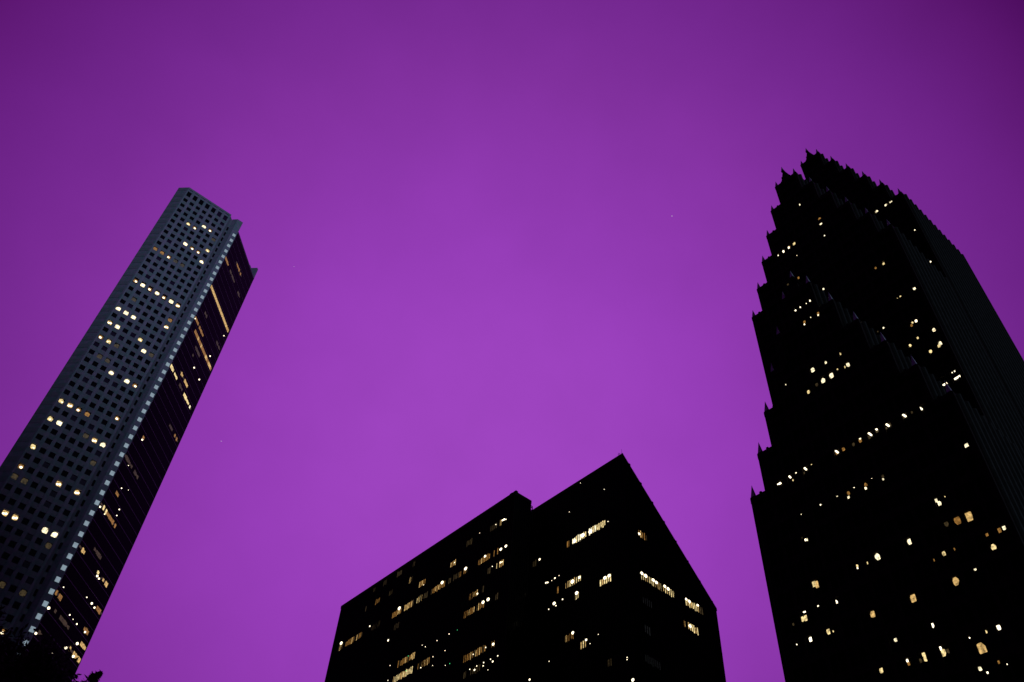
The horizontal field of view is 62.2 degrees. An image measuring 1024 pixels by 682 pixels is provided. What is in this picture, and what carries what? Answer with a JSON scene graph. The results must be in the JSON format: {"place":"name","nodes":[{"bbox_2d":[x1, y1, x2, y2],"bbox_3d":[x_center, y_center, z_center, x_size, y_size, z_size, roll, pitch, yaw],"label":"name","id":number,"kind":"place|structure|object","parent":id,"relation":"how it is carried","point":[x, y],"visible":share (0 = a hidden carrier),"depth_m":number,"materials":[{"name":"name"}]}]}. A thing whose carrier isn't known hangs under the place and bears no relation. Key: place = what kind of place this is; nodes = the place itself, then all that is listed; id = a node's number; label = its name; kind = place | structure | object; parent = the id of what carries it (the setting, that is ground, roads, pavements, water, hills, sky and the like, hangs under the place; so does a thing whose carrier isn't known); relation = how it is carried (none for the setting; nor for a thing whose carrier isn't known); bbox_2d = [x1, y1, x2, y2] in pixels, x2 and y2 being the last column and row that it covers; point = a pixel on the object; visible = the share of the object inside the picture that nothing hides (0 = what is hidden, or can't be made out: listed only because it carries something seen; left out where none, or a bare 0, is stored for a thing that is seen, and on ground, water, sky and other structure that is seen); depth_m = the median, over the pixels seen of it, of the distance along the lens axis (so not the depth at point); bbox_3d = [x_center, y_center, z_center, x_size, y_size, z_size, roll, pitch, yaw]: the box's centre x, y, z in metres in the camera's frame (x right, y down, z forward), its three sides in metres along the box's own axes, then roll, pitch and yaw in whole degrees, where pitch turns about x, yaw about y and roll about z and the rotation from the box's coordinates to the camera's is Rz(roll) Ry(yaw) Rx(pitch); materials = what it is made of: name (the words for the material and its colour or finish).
{"place":"outdoors","nodes":[
{"label":"outdoors","id":0,"kind":"place"},
{"bbox_2d":[0,604,101,681],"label":"broadleaf tree","id":1,"kind":"object","parent":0,"point":[16,664],"visible":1,"depth_m":32.08,"materials":[{"name":"black plant"}]},
{"bbox_2d":[85,669,102,681],"bbox_3d":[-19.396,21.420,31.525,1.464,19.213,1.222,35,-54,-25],"label":"young tree","id":2,"kind":"object","parent":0,"point":[96,673],"visible":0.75,"depth_m":38.26,"materials":[{"name":"black plant"}]},
{"bbox_2d":[0,187,257,681],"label":"granite tower","id":3,"kind":"structure","parent":0,"point":[85,465],"depth_m":278.92,"materials":[{"name":"grey stone"}]},
{"bbox_2d":[0,581,5,588],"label":"lit window","id":4,"kind":"structure","parent":3,"relation":"in","point":[2,584],"depth_m":229.38,"materials":[{"name":"brown glass"}]},
{"bbox_2d":[1,509,8,516],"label":"lit window","id":5,"kind":"structure","parent":3,"relation":"in","point":[4,512],"depth_m":239.72,"materials":[{"name":"yellow glass"}]},
{"bbox_2d":[1,552,9,559],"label":"window","id":6,"kind":"structure","parent":3,"relation":"in","point":[5,556],"depth_m":233.76,"materials":[{"name":"black glass"}]},
{"bbox_2d":[1,597,9,604],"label":"window","id":7,"kind":"structure","parent":3,"relation":"in","point":[5,601],"depth_m":227.68,"materials":[{"name":"black glass"}]},
{"bbox_2d":[4,484,11,490],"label":"window","id":8,"kind":"structure","parent":3,"relation":"in","point":[7,486],"depth_m":244.26,"materials":[{"name":"black glass"}]},
{"bbox_2d":[4,525,12,531],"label":"window","id":9,"kind":"structure","parent":3,"relation":"in","point":[8,528],"depth_m":238.14,"materials":[{"name":"black glass"}]},
{"bbox_2d":[5,568,12,575],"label":"window","id":10,"kind":"structure","parent":3,"relation":"in","point":[8,572],"depth_m":232.17,"materials":[{"name":"black glass"}]},
{"bbox_2d":[8,498,15,505],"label":"window","id":11,"kind":"structure","parent":3,"relation":"in","point":[11,501],"depth_m":242.60,"materials":[{"name":"black glass"}]},
{"bbox_2d":[8,541,15,547],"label":"window","id":12,"kind":"structure","parent":3,"relation":"in","point":[12,544],"depth_m":236.55,"materials":[{"name":"black glass"}]},
{"bbox_2d":[8,585,16,592],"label":"window","id":13,"kind":"structure","parent":3,"relation":"in","point":[12,588],"depth_m":230.50,"materials":[{"name":"black glass"}]},
{"bbox_2d":[10,473,18,479],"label":"lit window","id":14,"kind":"structure","parent":3,"relation":"in","point":[14,476],"depth_m":246.99,"materials":[{"name":"brown glass"}]},
{"bbox_2d":[11,514,18,520],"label":"lit window","id":15,"kind":"structure","parent":3,"relation":"in","point":[15,517],"depth_m":240.89,"materials":[{"name":"yellow glass"}]},
{"bbox_2d":[11,556,19,563],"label":"window","id":16,"kind":"structure","parent":3,"relation":"in","point":[15,560],"depth_m":234.91,"materials":[{"name":"black glass"}]},
{"bbox_2d":[12,602,20,609],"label":"window","id":17,"kind":"structure","parent":3,"relation":"in","point":[16,605],"depth_m":228.91,"materials":[{"name":"black glass"}]},
{"bbox_2d":[14,488,21,494],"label":"window","id":18,"kind":"structure","parent":3,"relation":"in","point":[18,491],"depth_m":245.46,"materials":[{"name":"black glass"}]},
{"bbox_2d":[15,529,22,535],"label":"window","id":19,"kind":"structure","parent":3,"relation":"in","point":[18,532],"depth_m":239.36,"materials":[{"name":"black glass"}]},
{"bbox_2d":[15,573,23,579],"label":"window","id":20,"kind":"structure","parent":3,"relation":"in","point":[19,576],"depth_m":233.36,"materials":[{"name":"black glass"}]},
{"bbox_2d":[17,463,24,469],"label":"lit window","id":21,"kind":"structure","parent":3,"relation":"in","point":[20,466],"depth_m":249.69,"materials":[{"name":"yellow glass"}]},
{"bbox_2d":[17,503,25,509],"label":"window","id":22,"kind":"structure","parent":3,"relation":"in","point":[21,506],"depth_m":243.79,"materials":[{"name":"black glass"}]},
{"bbox_2d":[18,545,26,551],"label":"window","id":23,"kind":"structure","parent":3,"relation":"in","point":[22,548],"depth_m":237.79,"materials":[{"name":"black glass"}]},
{"bbox_2d":[19,589,27,596],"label":"lit window","id":24,"kind":"structure","parent":3,"relation":"in","point":[23,592],"depth_m":231.66,"materials":[{"name":"brown glass"}]},
{"bbox_2d":[20,478,27,483],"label":"lit window","id":25,"kind":"structure","parent":3,"relation":"in","point":[24,480],"depth_m":248.23,"materials":[{"name":"brown glass"}]},
{"bbox_2d":[21,518,29,524],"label":"window","id":26,"kind":"structure","parent":3,"relation":"in","point":[24,521],"depth_m":242.19,"materials":[{"name":"black glass"}]},
{"bbox_2d":[22,561,29,567],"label":"window","id":27,"kind":"structure","parent":3,"relation":"in","point":[25,564],"depth_m":236.11,"materials":[{"name":"black glass"}]},
{"bbox_2d":[24,492,31,498],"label":"window","id":28,"kind":"structure","parent":3,"relation":"in","point":[27,495],"depth_m":246.63,"materials":[{"name":"black glass"}]},
{"bbox_2d":[24,533,32,540],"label":"window","id":29,"kind":"structure","parent":3,"relation":"in","point":[28,536],"depth_m":240.57,"materials":[{"name":"black glass"}]},
{"bbox_2d":[25,577,33,584],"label":"window","id":30,"kind":"structure","parent":3,"relation":"in","point":[29,580],"depth_m":234.51,"materials":[{"name":"black glass"}]},
{"bbox_2d":[27,507,35,513],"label":"window","id":31,"kind":"structure","parent":3,"relation":"in","point":[31,510],"depth_m":245.01,"materials":[{"name":"black glass"}]},
{"bbox_2d":[28,549,36,556],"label":"window","id":32,"kind":"structure","parent":3,"relation":"in","point":[32,552],"depth_m":238.96,"materials":[{"name":"black glass"}]},
{"bbox_2d":[30,482,37,488],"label":"window","id":33,"kind":"structure","parent":3,"relation":"in","point":[33,485],"depth_m":249.39,"materials":[{"name":"black glass"}]},
{"bbox_2d":[31,522,38,529],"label":"window","id":34,"kind":"structure","parent":3,"relation":"in","point":[34,525],"depth_m":243.37,"materials":[{"name":"black glass"}]},
{"bbox_2d":[32,565,39,572],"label":"window","id":35,"kind":"structure","parent":3,"relation":"in","point":[36,568],"depth_m":237.33,"materials":[{"name":"black glass"}]},
{"bbox_2d":[34,497,41,503],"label":"window","id":36,"kind":"structure","parent":3,"relation":"in","point":[37,499],"depth_m":247.81,"materials":[{"name":"black glass"}]},
{"bbox_2d":[35,538,42,544],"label":"window","id":37,"kind":"structure","parent":3,"relation":"in","point":[38,541],"depth_m":241.77,"materials":[{"name":"black glass"}]},
{"bbox_2d":[37,512,44,518],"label":"window","id":38,"kind":"structure","parent":3,"relation":"in","point":[41,515],"depth_m":246.18,"materials":[{"name":"black glass"}]},
{"bbox_2d":[38,553,45,560],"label":"window","id":39,"kind":"structure","parent":3,"relation":"in","point":[42,557],"depth_m":240.15,"materials":[{"name":"black glass"}]},
{"bbox_2d":[41,527,48,533],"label":"lit window","id":40,"kind":"structure","parent":3,"relation":"in","point":[44,529],"depth_m":244.53,"materials":[{"name":"yellow glass"}]},
{"bbox_2d":[43,501,50,507],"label":"window","id":41,"kind":"structure","parent":3,"relation":"in","point":[47,504],"depth_m":249.02,"materials":[{"name":"black glass"}]},
{"bbox_2d":[45,542,52,548],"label":"lit window","id":42,"kind":"structure","parent":3,"relation":"in","point":[48,545],"depth_m":242.96,"materials":[{"name":"brown glass"}]},
{"bbox_2d":[47,516,54,522],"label":"window","id":43,"kind":"structure","parent":3,"relation":"in","point":[50,519],"depth_m":247.39,"materials":[{"name":"black glass"}]},
{"bbox_2d":[51,531,58,537],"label":"lit window","id":44,"kind":"structure","parent":3,"relation":"in","point":[54,534],"depth_m":245.70,"materials":[{"name":"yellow glass"}]},
{"bbox_2d":[55,590,62,600],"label":"lit window","id":45,"kind":"structure","parent":3,"relation":"in","point":[60,596],"depth_m":238.43,"materials":[{"name":"orange glass"}]},
{"bbox_2d":[59,615,69,629],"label":"lit window","id":46,"kind":"structure","parent":3,"relation":"in","point":[61,618],"depth_m":240.80,"materials":[{"name":"brown"}]},
{"bbox_2d":[104,511,115,527],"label":"lit window","id":47,"kind":"structure","parent":3,"relation":"in","point":[109,516],"depth_m":265.54,"materials":[{"name":"orange glass"}]},
{"bbox_2d":[7,227,228,647],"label":"slot windows","id":48,"kind":"structure","parent":3,"relation":"in","point":[28,606],"depth_m":273.16,"materials":[{"name":"glass"}]},
{"bbox_2d":[125,454,132,468],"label":"lit window","id":49,"kind":"structure","parent":3,"relation":"in","point":[126,457],"depth_m":275.84,"materials":[{"name":"grey"}]},
{"bbox_2d":[35,192,227,475],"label":"windows","id":50,"kind":"structure","parent":3,"relation":"in","point":[55,409],"depth_m":296.08,"materials":[{"name":"black glass"}]},
{"bbox_2d":[195,317,202,336],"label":"lit window","id":51,"kind":"structure","parent":3,"relation":"in","point":[200,329],"depth_m":328.05,"materials":[{"name":"orange"}]},
{"bbox_2d":[194,329,211,370],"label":"lit window","id":52,"kind":"structure","parent":3,"relation":"in","point":[195,331],"depth_m":330.54,"materials":[{"name":"orange"}]},
{"bbox_2d":[210,285,228,331],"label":"lit window","id":53,"kind":"structure","parent":3,"relation":"in","point":[211,287],"depth_m":346.41,"materials":[{"name":"orange"}]},
{"bbox_2d":[325,490,532,681],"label":"slant roofed tower","id":54,"kind":"structure","parent":0,"point":[452,607],"depth_m":250.19,"materials":[{"name":"black glass"}]},
{"bbox_2d":[393,666,412,681],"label":"lit window","id":55,"kind":"structure","parent":54,"relation":"in","point":[412,666],"depth_m":247.20,"materials":[{"name":"grey"}]},
{"bbox_2d":[397,652,414,667],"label":"lit window","id":56,"kind":"structure","parent":54,"relation":"in","point":[414,652],"depth_m":250.36,"materials":[{"name":"brown glass"}]},
{"bbox_2d":[431,581,444,593],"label":"lit window","id":57,"kind":"structure","parent":54,"relation":"in","point":[443,582],"depth_m":258.03,"materials":[{"name":"brown glass"}]},
{"bbox_2d":[463,645,485,662],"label":"lit window","id":58,"kind":"structure","parent":54,"relation":"in","point":[483,645],"depth_m":225.16,"materials":[{"name":"brown glass"}]},
{"bbox_2d":[0,0,1023,681],"label":"sky","id":59,"kind":"structure","parent":0,"point":[498,248],"materials":[{"name":"purple"}]},
{"bbox_2d":[523,449,725,681],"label":"slant roofed tower","id":60,"kind":"structure","parent":0,"point":[616,591],"depth_m":220.09,"materials":[{"name":"black glass"}]},
{"bbox_2d":[569,575,580,586],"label":"lit window","id":61,"kind":"structure","parent":60,"relation":"in","point":[572,581],"depth_m":225.47,"materials":[{"name":"grey"}]},
{"bbox_2d":[572,532,585,543],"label":"lit window","id":62,"kind":"structure","parent":60,"relation":"in","point":[581,535],"depth_m":233.99,"materials":[{"name":"grey"}]},
{"bbox_2d":[589,523,599,534],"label":"lit window","id":63,"kind":"structure","parent":60,"relation":"in","point":[597,526],"depth_m":230.81,"materials":[{"name":"grey"}]},
{"bbox_2d":[600,574,610,585],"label":"lit window","id":64,"kind":"structure","parent":60,"relation":"in","point":[609,575],"depth_m":216.12,"materials":[{"name":"grey"}]},
{"bbox_2d":[640,572,659,589],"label":"lit window","id":65,"kind":"structure","parent":60,"relation":"in","point":[644,575],"depth_m":214.62,"materials":[{"name":"grey glass"}]},
{"bbox_2d":[645,654,660,669],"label":"lit window","id":66,"kind":"structure","parent":60,"relation":"in","point":[652,662],"depth_m":198.17,"materials":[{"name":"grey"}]},
{"bbox_2d":[663,585,673,596],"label":"lit window","id":67,"kind":"structure","parent":60,"relation":"in","point":[664,585],"depth_m":217.68,"materials":[{"name":"grey glass"}]},
{"bbox_2d":[685,598,698,611],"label":"lit window","id":68,"kind":"structure","parent":60,"relation":"in","point":[689,601],"depth_m":221.51,"materials":[{"name":"yellow glass"}]},
{"bbox_2d":[688,622,697,633],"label":"lit window","id":69,"kind":"structure","parent":60,"relation":"in","point":[689,625],"depth_m":216.19,"materials":[{"name":"grey glass"}]},
{"bbox_2d":[750,149,1023,681],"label":"gabled tower","id":70,"kind":"structure","parent":0,"point":[887,504],"depth_m":144.55,"materials":[{"name":"black stone"}]},
{"bbox_2d":[777,481,785,492],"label":"lit window","id":71,"kind":"structure","parent":70,"relation":"in","point":[783,488],"depth_m":153.08,"materials":[{"name":"black glass"}]},
{"bbox_2d":[788,476,793,488],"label":"lit window","id":72,"kind":"structure","parent":70,"relation":"in","point":[791,483],"depth_m":152.09,"materials":[{"name":"black glass"}]},
{"bbox_2d":[806,637,814,653],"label":"lit window","id":73,"kind":"structure","parent":70,"relation":"in","point":[809,642],"depth_m":131.61,"materials":[{"name":"black glass"}]},
{"bbox_2d":[817,605,825,620],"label":"lit window","id":74,"kind":"structure","parent":70,"relation":"in","point":[821,609],"depth_m":133.10,"materials":[{"name":"black glass"}]},
{"bbox_2d":[824,357,829,367],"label":"lit window","id":75,"kind":"structure","parent":70,"relation":"in","point":[827,361],"depth_m":161.06,"materials":[{"name":"black glass"}]},
{"bbox_2d":[836,598,843,613],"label":"lit window","id":76,"kind":"structure","parent":70,"relation":"in","point":[839,602],"depth_m":131.31,"materials":[{"name":"black glass"}]},
{"bbox_2d":[839,348,845,357],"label":"lit window","id":77,"kind":"structure","parent":70,"relation":"in","point":[842,352],"depth_m":159.31,"materials":[{"name":"black glass"}]},
{"bbox_2d":[856,563,864,575],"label":"lit window","id":78,"kind":"structure","parent":70,"relation":"in","point":[859,566],"depth_m":131.98,"materials":[{"name":"black glass"}]},
{"bbox_2d":[877,668,885,681],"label":"lit window","id":79,"kind":"structure","parent":70,"relation":"in","point":[881,678],"depth_m":120.39,"materials":[{"name":"black glass"}]},
{"bbox_2d":[782,165,999,681],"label":"lit windows","id":80,"kind":"structure","parent":70,"relation":"in","point":[993,639],"depth_m":128.59,"materials":[{"name":"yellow glass"}]},
{"bbox_2d":[889,634,898,651],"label":"lit window","id":81,"kind":"structure","parent":70,"relation":"in","point":[893,640],"depth_m":121.39,"materials":[{"name":"black glass"}]},
{"bbox_2d":[897,296,903,305],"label":"lit window","id":82,"kind":"structure","parent":70,"relation":"in","point":[900,300],"depth_m":182.81,"materials":[{"name":"black glass"}]},
{"bbox_2d":[910,594,915,602],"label":"lit window","id":83,"kind":"structure","parent":70,"relation":"in","point":[912,597],"depth_m":122.84,"materials":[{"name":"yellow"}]},
{"bbox_2d":[915,319,922,326],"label":"lit window","id":84,"kind":"structure","parent":70,"relation":"in","point":[919,323],"depth_m":175.68,"materials":[{"name":"black glass"}]},
{"bbox_2d":[920,406,930,416],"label":"lit window","id":85,"kind":"structure","parent":70,"relation":"in","point":[925,410],"depth_m":138.21,"materials":[{"name":"black glass"}]},
{"bbox_2d":[931,618,941,635],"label":"lit window","id":86,"kind":"structure","parent":70,"relation":"in","point":[935,623],"depth_m":117.97,"materials":[{"name":"black glass"}]},
{"bbox_2d":[938,472,946,484],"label":"lit window","id":87,"kind":"structure","parent":70,"relation":"in","point":[941,478],"depth_m":129.54,"materials":[{"name":"black glass"}]},
{"bbox_2d":[943,377,949,385],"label":"lit window","id":88,"kind":"structure","parent":70,"relation":"in","point":[946,379],"depth_m":162.99,"materials":[{"name":"black glass"}]},
{"bbox_2d":[951,371,959,382],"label":"lit window","id":89,"kind":"structure","parent":70,"relation":"in","point":[954,376],"depth_m":161.88,"materials":[{"name":"black glass"}]},
{"bbox_2d":[953,577,958,585],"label":"lit window","id":90,"kind":"structure","parent":70,"relation":"in","point":[955,580],"depth_m":119.31,"materials":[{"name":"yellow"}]},
{"bbox_2d":[954,516,960,524],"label":"lit window","id":91,"kind":"structure","parent":70,"relation":"in","point":[957,520],"depth_m":123.97,"materials":[{"name":"brown glass"}]},
{"bbox_2d":[965,512,972,521],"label":"lit window","id":92,"kind":"structure","parent":70,"relation":"in","point":[968,515],"depth_m":122.91,"materials":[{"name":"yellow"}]},
{"bbox_2d":[975,667,986,681],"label":"lit window","id":93,"kind":"structure","parent":70,"relation":"in","point":[980,677],"depth_m":110.21,"materials":[{"name":"glass"}]},
{"bbox_2d":[975,601,987,617],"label":"lit window","id":94,"kind":"structure","parent":70,"relation":"in","point":[981,609],"depth_m":114.46,"materials":[{"name":"glass"}]},
{"bbox_2d":[977,643,986,653],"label":"lit window","id":95,"kind":"structure","parent":70,"relation":"in","point":[982,649],"depth_m":111.83,"materials":[{"name":"orange"}]},
{"bbox_2d":[996,625,1011,643],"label":"lit window","id":96,"kind":"structure","parent":70,"relation":"in","point":[1003,632],"depth_m":110.58,"materials":[{"name":"black glass"}]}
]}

